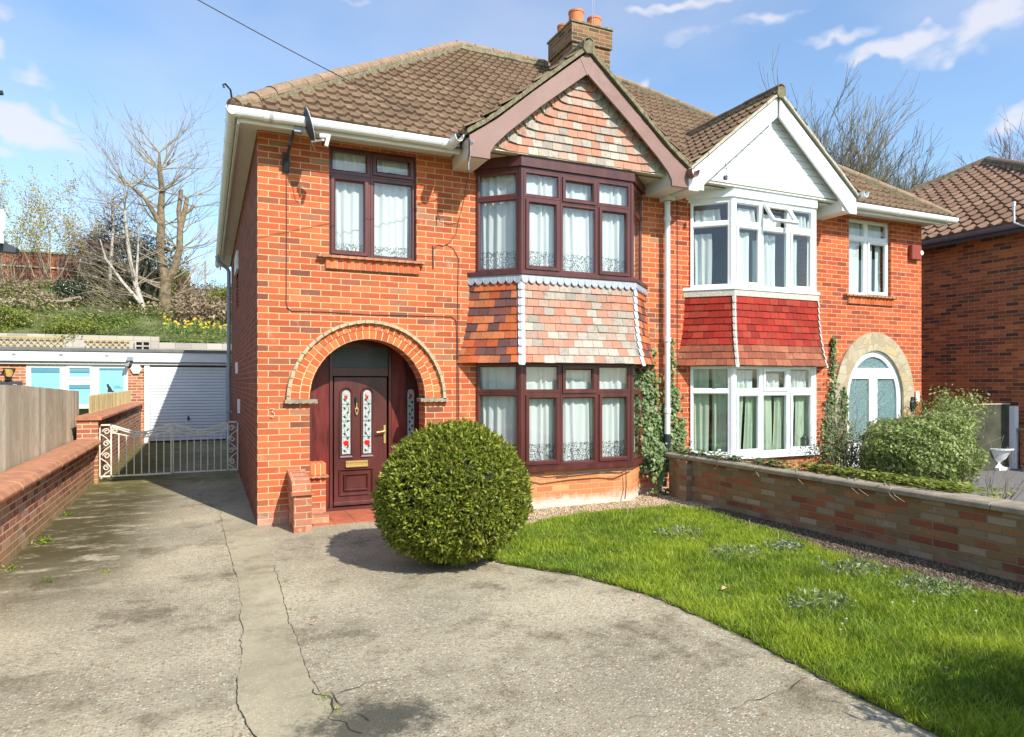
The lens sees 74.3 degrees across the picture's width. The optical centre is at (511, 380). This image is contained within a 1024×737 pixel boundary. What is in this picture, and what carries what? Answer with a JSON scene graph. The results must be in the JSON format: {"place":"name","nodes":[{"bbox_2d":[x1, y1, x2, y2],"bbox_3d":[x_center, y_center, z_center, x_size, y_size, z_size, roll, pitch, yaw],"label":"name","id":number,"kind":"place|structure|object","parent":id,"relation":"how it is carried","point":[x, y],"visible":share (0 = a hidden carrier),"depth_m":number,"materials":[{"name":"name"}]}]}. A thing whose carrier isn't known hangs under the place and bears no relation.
{"place":"outdoors","nodes":[
{"label":"outdoors","id":0,"kind":"place"},
{"bbox_2d":[0,281,226,341],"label":"hill","id":1,"kind":"structure","parent":0,"point":[25,329],"depth_m":20.32,"materials":[{"name":"plant"}]},
{"bbox_2d":[0,302,43,332],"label":"leafy shrub","id":2,"kind":"object","parent":1,"relation":"on","point":[3,309],"visible":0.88,"depth_m":18.64,"materials":[{"name":"green plant"}]},
{"bbox_2d":[0,166,62,284],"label":"flowering shrub","id":3,"kind":"object","parent":1,"relation":"on","point":[10,232],"visible":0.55,"depth_m":23.59,"materials":[{"name":"beige plant"}]},
{"bbox_2d":[0,226,67,287],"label":"bare shrub","id":4,"kind":"object","parent":1,"relation":"on","point":[21,268],"visible":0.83,"depth_m":22.57,"materials":[{"name":"plant"}]},
{"bbox_2d":[0,296,81,305],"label":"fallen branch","id":5,"kind":"object","parent":1,"relation":"on","point":[69,299],"visible":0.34,"depth_m":20.63,"materials":[{"name":"wood"}]},
{"bbox_2d":[5,159,91,288],"bbox_3d":[-16.256,-5.493,23.869,2.411,4.714,2.223,0,0,28],"label":"flowering shrub","id":6,"kind":"object","parent":1,"relation":"on","point":[32,229],"visible":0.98,"depth_m":23.58,"materials":[{"name":"green plant"}]},
{"bbox_2d":[0,279,98,311],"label":"dry stalks","id":7,"kind":"object","parent":1,"relation":"on","point":[28,300],"visible":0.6,"depth_m":21.35,"materials":[{"name":"plant"}]},
{"bbox_2d":[22,212,82,289],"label":"bare shrub","id":8,"kind":"object","parent":1,"relation":"on","point":[57,259],"visible":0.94,"depth_m":22.86,"materials":[{"name":"brown plant"}]},
{"bbox_2d":[29,309,109,343],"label":"leafy shrub","id":9,"kind":"object","parent":1,"relation":"on","point":[61,325],"visible":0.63,"depth_m":18.73,"materials":[{"name":"green plant"}]},
{"bbox_2d":[46,274,101,306],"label":"holly bush","id":10,"kind":"object","parent":1,"relation":"on","point":[58,287],"visible":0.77,"depth_m":21.44,"materials":[{"name":"green plant"}]},
{"bbox_2d":[35,227,138,295],"bbox_3d":[-14.421,-4.234,23.192,3.770,2.827,1.550,0,0,-6],"label":"bare shrub","id":11,"kind":"object","parent":1,"relation":"on","point":[95,267],"visible":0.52,"depth_m":22.94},
{"bbox_2d":[43,183,136,285],"bbox_3d":[-15.392,-5.351,24.647,3.041,4.323,2.495,0,0,-24],"label":"flowering shrub","id":12,"kind":"object","parent":1,"relation":"on","point":[72,234],"visible":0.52,"depth_m":24.39,"materials":[{"name":"beige plant"}]},
{"bbox_2d":[0,250,189,292],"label":"board fence","id":13,"kind":"object","parent":1,"relation":"on","point":[36,265],"visible":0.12,"depth_m":24.89,"materials":[{"name":"wood"}]},
{"bbox_2d":[67,239,148,298],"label":"bare shrub","id":14,"kind":"object","parent":1,"relation":"on","point":[109,267],"visible":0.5,"depth_m":22.82,"materials":[{"name":"brown plant"}]},
{"bbox_2d":[49,177,169,292],"bbox_3d":[-14.161,-5.038,23.743,3.852,5.256,3.746,0,0,-24],"label":"birch tree","id":15,"kind":"object","parent":1,"relation":"on","point":[112,218],"visible":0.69,"depth_m":23.75,"materials":[{"name":"brown plant"}]},
{"bbox_2d":[82,309,140,325],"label":"leafy shrub","id":16,"kind":"object","parent":1,"relation":"on","point":[112,320],"visible":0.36,"depth_m":20.20,"materials":[{"name":"plant"}]},
{"bbox_2d":[0,279,226,339],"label":"ground cover","id":17,"kind":"object","parent":1,"relation":"on","point":[121,323],"visible":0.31,"depth_m":20.49,"materials":[{"name":"plant"}]},
{"bbox_2d":[0,275,226,325],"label":"dry stalks","id":18,"kind":"object","parent":1,"relation":"on","point":[103,310],"visible":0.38,"depth_m":21.73,"materials":[{"name":"plant"}]},
{"bbox_2d":[54,211,194,294],"bbox_3d":[-14.437,-4.419,25.133,4.445,3.946,2.938,0,0,2],"label":"evergreen tree","id":19,"kind":"object","parent":1,"relation":"on","point":[149,264],"visible":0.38,"depth_m":24.66,"materials":[{"name":"green plant"}]},
{"bbox_2d":[91,289,161,309],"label":"evergreen shrub","id":20,"kind":"object","parent":1,"relation":"on","point":[144,298],"visible":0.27,"depth_m":22.58,"materials":[{"name":"green plant"}]},
{"bbox_2d":[65,115,189,311],"bbox_3d":[-12.472,-4.776,21.951,3.316,7.159,3.475,0,0,-4],"label":"birch tree","id":21,"kind":"object","parent":1,"relation":"on","point":[138,297],"visible":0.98,"depth_m":21.88,"materials":[{"name":"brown plant"}]},
{"bbox_2d":[35,90,221,341],"bbox_3d":[-11.773,-5.577,21.844,6.920,8.940,6.328,0,0,-24],"label":"bare tree","id":22,"kind":"object","parent":1,"relation":"on","point":[164,296],"visible":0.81,"depth_m":23.05,"materials":[{"name":"brown plant"}]},
{"bbox_2d":[116,214,169,294],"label":"bare shrub","id":23,"kind":"object","parent":1,"relation":"on","point":[147,267],"visible":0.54,"depth_m":24.02,"materials":[{"name":"brown plant"}]},
{"bbox_2d":[152,257,191,295],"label":"evergreen shrub","id":24,"kind":"object","parent":1,"relation":"on","point":[172,283],"visible":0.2,"depth_m":25.50,"materials":[{"name":"green plant"}]},
{"bbox_2d":[160,335,226,343],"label":"hedge","id":25,"kind":"object","parent":1,"relation":"on","point":[195,338],"visible":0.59,"depth_m":20.05,"materials":[{"name":"plant"}]},
{"bbox_2d":[179,261,215,287],"bbox_3d":[-11.827,-3.665,25.272,1.595,1.700,0.058,0,0,-24],"label":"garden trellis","id":26,"kind":"object","parent":1,"relation":"on","point":[190,273],"visible":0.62,"depth_m":25.29,"materials":[{"name":"wood"}]},
{"bbox_2d":[169,282,226,325],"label":"dry stalks","id":27,"kind":"object","parent":1,"relation":"on","point":[193,304],"visible":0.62,"depth_m":22.16,"materials":[{"name":"plant"}]},
{"bbox_2d":[194,277,226,315],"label":"leafy shrub","id":28,"kind":"object","parent":1,"relation":"on","point":[219,293],"visible":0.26,"depth_m":23.04,"materials":[{"name":"green plant"}]},
{"bbox_2d":[0,440,939,736],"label":"driveway","id":29,"kind":"structure","parent":0,"point":[142,638],"depth_m":4.08,"materials":[{"name":"concrete"}]},
{"bbox_2d":[213,440,370,736],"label":"concrete strip","id":30,"kind":"object","parent":29,"relation":"on","point":[277,696],"visible":0.88,"depth_m":3.98,"materials":[{"name":"concrete"}]},
{"bbox_2d":[220,516,807,736],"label":"cracks","id":31,"kind":"object","parent":30,"relation":"on","point":[375,680],"visible":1,"depth_m":3.38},
{"bbox_2d":[370,416,534,567],"bbox_3d":[-0.532,0.949,5.925,1.439,1.319,1.432,0,0,-24],"label":"clipped bush","id":32,"kind":"object","parent":29,"relation":"on","point":[451,491],"visible":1,"depth_m":5.44,"materials":[{"name":"plant"}]},
{"bbox_2d":[150,439,802,666],"bbox_3d":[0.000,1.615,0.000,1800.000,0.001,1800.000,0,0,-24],"label":"ground","id":33,"kind":"structure","parent":0,"point":[225,439],"depth_m":18.36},
{"bbox_2d":[0,209,19,254],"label":"bungalow","id":34,"kind":"object","parent":33,"relation":"on","point":[5,247],"visible":1,"depth_m":11.39,"materials":[{"name":"grey"}]},
{"bbox_2d":[0,385,28,472],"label":"timber fence","id":35,"kind":"object","parent":33,"relation":"on","point":[14,425],"visible":0.64,"depth_m":7.29,"materials":[{"name":"wood"}]},
{"bbox_2d":[0,438,100,568],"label":"garden wall","id":36,"kind":"structure","parent":33,"relation":"on","point":[40,494],"depth_m":7.07,"materials":[{"name":"brick"}]},
{"bbox_2d":[29,386,78,459],"bbox_3d":[-6.413,0.824,9.434,0.134,1.523,3.395,0,0,-24],"label":"timber fence","id":37,"kind":"object","parent":33,"relation":"on","point":[53,414],"visible":0.62,"depth_m":9.01,"materials":[{"name":"wood"}]},
{"bbox_2d":[77,420,100,483],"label":"gate pier","id":38,"kind":"structure","parent":33,"relation":"on","point":[87,429],"depth_m":10.43,"materials":[{"name":"brick"}]},
{"bbox_2d":[99,423,171,478],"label":"iron gate","id":39,"kind":"structure","parent":38,"relation":"attached to","point":[137,433],"depth_m":10.74,"materials":[{"name":"metal"}]},
{"bbox_2d":[73,402,142,479],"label":"garden wall","id":40,"kind":"structure","parent":33,"relation":"on","point":[127,416],"depth_m":12.78,"materials":[{"name":"brick"}]},
{"bbox_2d":[89,390,130,413],"bbox_3d":[-8.242,0.405,14.013,0.028,0.361,6.544,0,0,-24],"label":"wooden fence","id":41,"kind":"object","parent":40,"relation":"on","point":[100,402],"visible":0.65,"depth_m":12.98,"materials":[{"name":"wood"}]},
{"bbox_2d":[0,347,226,442],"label":"garage","id":42,"kind":"structure","parent":33,"relation":"on","point":[194,397],"depth_m":17.35,"materials":[{"name":"paint"}]},
{"bbox_2d":[0,381,21,384],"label":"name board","id":43,"kind":"object","parent":42,"relation":"attached to","point":[10,382],"visible":0.61,"depth_m":16.17,"materials":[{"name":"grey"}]},
{"bbox_2d":[26,364,127,408],"bbox_3d":[-10.762,0.135,16.776,2.150,1.100,0.073,0,0,-24],"label":"annex window","id":44,"kind":"structure","parent":42,"relation":"in","point":[88,379],"depth_m":16.79,"materials":[{"name":"white plastic"}]},
{"bbox_2d":[150,367,225,440],"bbox_3d":[-8.480,0.595,17.737,1.800,1.920,0.090,0,0,-24],"label":"garage door","id":45,"kind":"structure","parent":42,"relation":"in","point":[191,397],"depth_m":17.75,"materials":[{"name":"white paint"}]},
{"bbox_2d":[0,333,226,365],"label":"retaining wall","id":46,"kind":"structure","parent":33,"relation":"on","point":[78,341],"depth_m":18.86,"materials":[{"name":"concrete"}]},
{"bbox_2d":[0,336,64,347],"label":"trellis","id":47,"kind":"object","parent":46,"relation":"attached to","point":[26,337],"visible":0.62,"depth_m":18.11,"materials":[{"name":"wood"}]},
{"bbox_2d":[85,338,129,348],"bbox_3d":[-11.278,-1.000,18.854,1.080,0.350,0.034,0,0,-24],"label":"trellis","id":48,"kind":"object","parent":46,"relation":"attached to","point":[117,340],"visible":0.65,"depth_m":18.87,"materials":[{"name":"wood"}]},
{"bbox_2d":[135,341,150,348],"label":"screen block","id":49,"kind":"structure","parent":46,"relation":"attached to","point":[142,344],"depth_m":19.22,"materials":[{"name":"concrete"}]},
{"bbox_2d":[215,8,699,532],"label":"brick house","id":50,"kind":"structure","parent":33,"relation":"on","point":[549,288],"depth_m":8.35,"materials":[{"name":"orange brick"}]},
{"bbox_2d":[173,421,237,472],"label":"iron gate","id":51,"kind":"structure","parent":50,"relation":"attached to","point":[197,431],"depth_m":11.28,"materials":[{"name":"metal"}]},
{"bbox_2d":[282,106,330,172],"bbox_3d":[-2.256,-2.622,7.299,0.701,0.614,0.230,0,0,40],"label":"satellite dish","id":52,"kind":"object","parent":50,"relation":"attached to","point":[286,155],"visible":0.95,"depth_m":7.22,"materials":[{"name":"grey"}]},
{"bbox_2d":[333,377,386,505],"bbox_3d":[-1.880,0.745,8.392,0.660,1.580,0.115,0,0,-24],"label":"front door","id":53,"kind":"structure","parent":50,"relation":"in","point":[360,403],"depth_m":8.39,"materials":[{"name":"brown wood"}]},
{"bbox_2d":[286,172,457,418],"bbox_3d":[-1.591,-0.640,7.919,2.021,3.450,0.009,0,0,-24],"label":"dish cable","id":54,"kind":"object","parent":50,"relation":"attached to","point":[341,312],"visible":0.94,"depth_m":7.59,"materials":[{"name":"plastic"}]},
{"bbox_2d":[329,146,414,260],"bbox_3d":[-1.662,-2.070,8.018,1.030,1.270,0.150,0,0,-24],"label":"window","id":55,"kind":"structure","parent":50,"relation":"in","point":[369,190],"depth_m":7.99,"materials":[{"name":"brown wood"}]},
{"bbox_2d":[432,174,467,407],"bbox_3d":[-0.691,-0.816,8.013,0.350,3.601,0.582,0,0,-24],"label":"telephone cable","id":56,"kind":"object","parent":50,"relation":"attached to","point":[458,269],"visible":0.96,"depth_m":8.30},
{"bbox_2d":[468,139,473,169],"bbox_3d":[-0.469,-2.600,7.764,0.071,0.351,0.037,0,0,-24],"label":"wire insulator","id":57,"kind":"object","parent":50,"relation":"attached to","point":[470,152],"visible":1,"depth_m":7.75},
{"bbox_2d":[198,0,470,140],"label":"telephone wire","id":58,"kind":"object","parent":57,"relation":"attached to","point":[325,68],"visible":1,"depth_m":6.22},
{"bbox_2d":[476,170,517,271],"bbox_3d":[-0.156,-1.962,8.389,0.567,1.235,0.127,0,0,19],"label":"window","id":59,"kind":"structure","parent":50,"relation":"in","point":[496,198],"depth_m":8.42,"materials":[{"name":"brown wood"}]},
{"bbox_2d":[476,363,517,455],"bbox_3d":[-0.156,0.420,8.389,0.567,1.270,0.127,0,0,19],"label":"window","id":60,"kind":"structure","parent":50,"relation":"in","point":[496,384],"depth_m":8.41,"materials":[{"name":"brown wood"}]},
{"bbox_2d":[524,170,629,277],"bbox_3d":[0.831,-1.963,8.619,1.568,1.235,0.153,0,0,-24],"label":"window","id":61,"kind":"structure","parent":50,"relation":"in","point":[569,215],"depth_m":8.63,"materials":[{"name":"brown wood"}]},
{"bbox_2d":[524,363,629,466],"bbox_3d":[0.831,0.420,8.619,1.568,1.270,0.153,0,0,-24],"label":"window","id":62,"kind":"structure","parent":50,"relation":"in","point":[564,403],"depth_m":8.64,"materials":[{"name":"brown wood"}]},
{"bbox_2d":[529,466,634,498],"bbox_3d":[0.874,1.327,8.513,1.604,0.420,0.074,0,0,-24],"label":"loose cable","id":63,"kind":"object","parent":50,"relation":"hanging from","point":[599,471],"visible":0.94,"depth_m":8.56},
{"bbox_2d":[634,188,641,280],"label":"window","id":64,"kind":"structure","parent":50,"relation":"in","point":[637,215],"depth_m":9.42,"materials":[{"name":"brown wood"}]},
{"bbox_2d":[634,365,641,459],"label":"window","id":65,"kind":"structure","parent":50,"relation":"in","point":[637,392],"depth_m":9.41,"materials":[{"name":"brown wood"}]},
{"bbox_2d":[634,347,679,496],"bbox_3d":[2.034,0.547,9.388,1.006,2.067,0.374,0,0,-24],"label":"ivy","id":66,"kind":"object","parent":50,"relation":"attached to","point":[656,420],"visible":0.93,"depth_m":9.44,"materials":[{"name":"green plant"}]},
{"bbox_2d":[544,59,958,487],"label":"brick house","id":67,"kind":"structure","parent":33,"relation":"on","point":[795,240],"depth_m":10.06,"materials":[{"name":"orange brick"}]},
{"bbox_2d":[659,337,691,451],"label":"ivy","id":68,"kind":"object","parent":67,"relation":"attached to","point":[681,434],"visible":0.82,"depth_m":9.64,"materials":[{"name":"green plant"}]},
{"bbox_2d":[677,200,677,404],"bbox_3d":[2.377,-1.115,9.711,0.013,3.000,0.008,0,0,-24],"label":"wall cable","id":69,"kind":"object","parent":67,"relation":"attached to","point":[677,293],"depth_m":9.71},
{"bbox_2d":[690,200,729,287],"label":"window","id":70,"kind":"structure","parent":67,"relation":"in","point":[700,245],"depth_m":9.79,"materials":[{"name":"white plastic"}]},
{"bbox_2d":[690,366,729,454],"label":"window","id":71,"kind":"structure","parent":67,"relation":"in","point":[700,390],"depth_m":9.78,"materials":[{"name":"white plastic"}]},
{"bbox_2d":[735,200,813,291],"bbox_3d":[3.888,-1.963,9.894,1.540,1.235,0.344,0,0,-24],"label":"window","id":72,"kind":"structure","parent":67,"relation":"in","point":[763,249],"depth_m":9.94,"materials":[{"name":"white plastic"}]},
{"bbox_2d":[735,366,813,454],"bbox_3d":[3.828,0.420,9.971,1.612,1.270,0.150,0,0,-24],"label":"window","id":73,"kind":"structure","parent":67,"relation":"in","point":[758,413],"depth_m":10.01,"materials":[{"name":"white plastic"}]},
{"bbox_2d":[806,220,808,286],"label":"window","id":74,"kind":"structure","parent":67,"relation":"in","point":[807,278],"depth_m":10.43,"materials":[{"name":"white plastic"}]},
{"bbox_2d":[817,337,851,462],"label":"ivy","id":75,"kind":"object","parent":67,"relation":"attached to","point":[832,402],"visible":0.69,"depth_m":10.95,"materials":[{"name":"green plant"}]},
{"bbox_2d":[849,218,887,296],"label":"window","id":76,"kind":"structure","parent":67,"relation":"in","point":[868,233],"depth_m":11.44,"materials":[{"name":"white plastic"}]},
{"bbox_2d":[847,351,900,474],"bbox_3d":[6.093,0.530,11.437,1.400,2.110,0.052,0,0,-24],"label":"porch door","id":77,"kind":"structure","parent":67,"relation":"in","point":[882,367],"depth_m":11.43,"materials":[{"name":"white plastic"}]},
{"bbox_2d":[909,244,923,260],"bbox_3d":[7.039,-2.235,11.778,0.285,0.260,0.085,0,0,-24],"label":"alarm box","id":78,"kind":"object","parent":67,"relation":"attached to","point":[915,252],"visible":1,"depth_m":11.73,"materials":[{"name":"red plastic"}]},
{"bbox_2d":[664,452,1023,582],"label":"garden wall","id":79,"kind":"structure","parent":33,"relation":"on","point":[982,534],"depth_m":6.46,"materials":[{"name":"brick"}]},
{"bbox_2d":[674,447,798,467],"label":"ivy","id":80,"kind":"object","parent":79,"relation":"on","point":[702,453],"visible":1,"depth_m":8.26,"materials":[{"name":"green plant"}]},
{"bbox_2d":[796,462,1017,497],"bbox_3d":[3.819,0.994,6.765,1.011,0.227,1.895,0,0,-24],"label":"ivy","id":81,"kind":"object","parent":79,"relation":"on","point":[889,477],"visible":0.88,"depth_m":6.43,"materials":[{"name":"green plant"}]},
{"bbox_2d":[758,43,950,189],"bbox_3d":[12.607,-5.563,27.279,7.375,14.302,6.232,0,0,-24],"label":"bare tree","id":82,"kind":"object","parent":33,"relation":"on","point":[865,170],"visible":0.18,"depth_m":26.47,"materials":[{"name":"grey plant"}]},
{"bbox_2d":[805,93,950,190],"bbox_3d":[14.949,-5.321,29.581,7.133,13.824,7.080,0,0,25],"label":"bare tree","id":83,"kind":"object","parent":33,"relation":"on","point":[887,169],"visible":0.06,"depth_m":27.98,"materials":[{"name":"brown plant"}]},
{"bbox_2d":[881,151,951,189],"bbox_3d":[17.741,-4.415,29.964,5.992,12.018,3.832,0,0,-32],"label":"bare tree","id":84,"kind":"object","parent":33,"relation":"on","point":[915,177],"visible":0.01,"depth_m":28.64,"materials":[{"name":"brown plant"}]},
{"bbox_2d":[906,156,1023,467],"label":"brick house","id":85,"kind":"structure","parent":33,"relation":"on","point":[972,298],"depth_m":13.28,"materials":[{"name":"brown brick"}]},
{"bbox_2d":[948,107,1023,172],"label":"brown tree","id":86,"kind":"object","parent":33,"relation":"on","point":[1005,149],"visible":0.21,"depth_m":32.63,"materials":[{"name":"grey plant"}]},
{"bbox_2d":[0,0,1023,342],"label":"sky","id":87,"kind":"structure","parent":0,"point":[140,56],"materials":[{"name":"blue"}]},
{"bbox_2d":[525,492,844,556],"bbox_3d":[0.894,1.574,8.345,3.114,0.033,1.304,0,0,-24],"label":"gravel","id":88,"kind":"structure","parent":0,"point":[639,500],"depth_m":8.51,"materials":[{"name":"gravel"}]},
{"bbox_2d":[487,502,1023,736],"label":"lawn grass","id":89,"kind":"structure","parent":0,"point":[635,526],"depth_m":4.67,"materials":[{"name":"plant"}]},
{"bbox_2d":[654,524,702,538],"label":"ground cover plant","id":90,"kind":"object","parent":89,"relation":"on","point":[682,529],"visible":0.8,"depth_m":6.90,"materials":[{"name":"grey plant"}]},
{"bbox_2d":[484,555,961,736],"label":"soil edge","id":91,"kind":"object","parent":89,"relation":"on","point":[787,660],"visible":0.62,"depth_m":3.92,"materials":[{"name":"soil"}]},
{"bbox_2d":[485,555,971,736],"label":"edge grass","id":92,"kind":"structure","parent":91,"relation":"on","point":[632,587],"depth_m":4.48,"materials":[{"name":"plant"}]},
{"bbox_2d":[703,543,764,560],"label":"ground cover plant","id":93,"kind":"object","parent":89,"relation":"on","point":[728,549],"visible":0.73,"depth_m":6.11,"materials":[{"name":"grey plant"}]},
{"bbox_2d":[763,538,804,552],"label":"ground cover plant","id":94,"kind":"object","parent":89,"relation":"on","point":[788,542],"visible":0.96,"depth_m":6.32,"materials":[{"name":"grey plant"}]},
{"bbox_2d":[781,587,855,611],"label":"ground cover plant","id":95,"kind":"object","parent":89,"relation":"on","point":[818,592],"visible":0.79,"depth_m":4.75,"materials":[{"name":"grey plant"}]},
{"bbox_2d":[819,556,895,578],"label":"ground cover plant","id":96,"kind":"object","parent":89,"relation":"on","point":[873,565],"visible":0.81,"depth_m":5.59,"materials":[{"name":"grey plant"}]},
{"bbox_2d":[890,573,976,598],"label":"ground cover plant","id":97,"kind":"object","parent":89,"relation":"on","point":[939,581],"visible":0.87,"depth_m":5.13,"materials":[{"name":"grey plant"}]},
{"bbox_2d":[700,507,1023,599],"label":"gravel","id":98,"kind":"structure","parent":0,"point":[880,554],"depth_m":6.00,"materials":[{"name":"gravel"}]},
{"bbox_2d":[924,458,1023,501],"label":"neighbour driveway","id":99,"kind":"structure","parent":0,"point":[1018,475],"depth_m":10.59,"materials":[{"name":"concrete"}]},
{"bbox_2d":[904,383,1001,450],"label":"tall shrub","id":100,"kind":"object","parent":99,"relation":"on","point":[973,420],"visible":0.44,"depth_m":11.08,"materials":[{"name":"green plant"}]},
{"bbox_2d":[944,403,1009,471],"bbox_3d":[8.197,0.993,11.881,1.760,1.185,0.050,0,0,-24],"label":"screen fence","id":101,"kind":"object","parent":99,"relation":"on","point":[996,425],"visible":0.43,"depth_m":12.04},
{"bbox_2d":[990,447,1013,470],"bbox_3d":[8.698,1.391,12.156,0.550,0.393,0.550,0,0,-24],"label":"garden urn","id":102,"kind":"object","parent":99,"relation":"on","point":[1005,452],"visible":0.48,"depth_m":11.99,"materials":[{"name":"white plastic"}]},
{"bbox_2d":[1009,406,1018,468],"bbox_3d":[9.082,1.020,12.231,0.100,1.130,0.100,0,0,-24],"label":"fence post","id":103,"kind":"object","parent":99,"relation":"on","point":[1014,422],"visible":0.93,"depth_m":12.19,"materials":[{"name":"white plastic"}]},
{"bbox_2d":[1017,428,1023,469],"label":"garden wall","id":104,"kind":"structure","parent":99,"relation":"on","point":[1021,447],"depth_m":12.09,"materials":[{"name":"brown brick"}]},
{"label":"garden bed","id":105,"kind":"structure","parent":0,"visible":0},
{"bbox_2d":[793,417,876,476],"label":"dark shrub","id":106,"kind":"object","parent":105,"relation":"on","point":[837,444],"visible":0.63,"depth_m":9.01,"materials":[{"name":"green plant"}]},
{"bbox_2d":[764,334,917,470],"bbox_3d":[4.532,0.277,9.456,2.123,2.026,1.336,0,0,-24],"label":"twiggy shrub","id":107,"kind":"object","parent":105,"relation":"on","point":[853,431],"visible":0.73,"depth_m":9.55,"materials":[{"name":"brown plant"}]},
{"bbox_2d":[855,410,989,490],"bbox_3d":[5.271,0.981,8.790,1.714,1.228,1.396,0,0,-24],"label":"privet bush","id":108,"kind":"object","parent":105,"relation":"on","point":[917,435],"visible":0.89,"depth_m":8.46,"materials":[{"name":"green plant"}]},
{"bbox_2d":[961,426,1023,500],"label":"twiggy shrub","id":109,"kind":"object","parent":105,"relation":"on","point":[1005,486],"visible":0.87,"depth_m":8.14,"materials":[{"name":"plant"}]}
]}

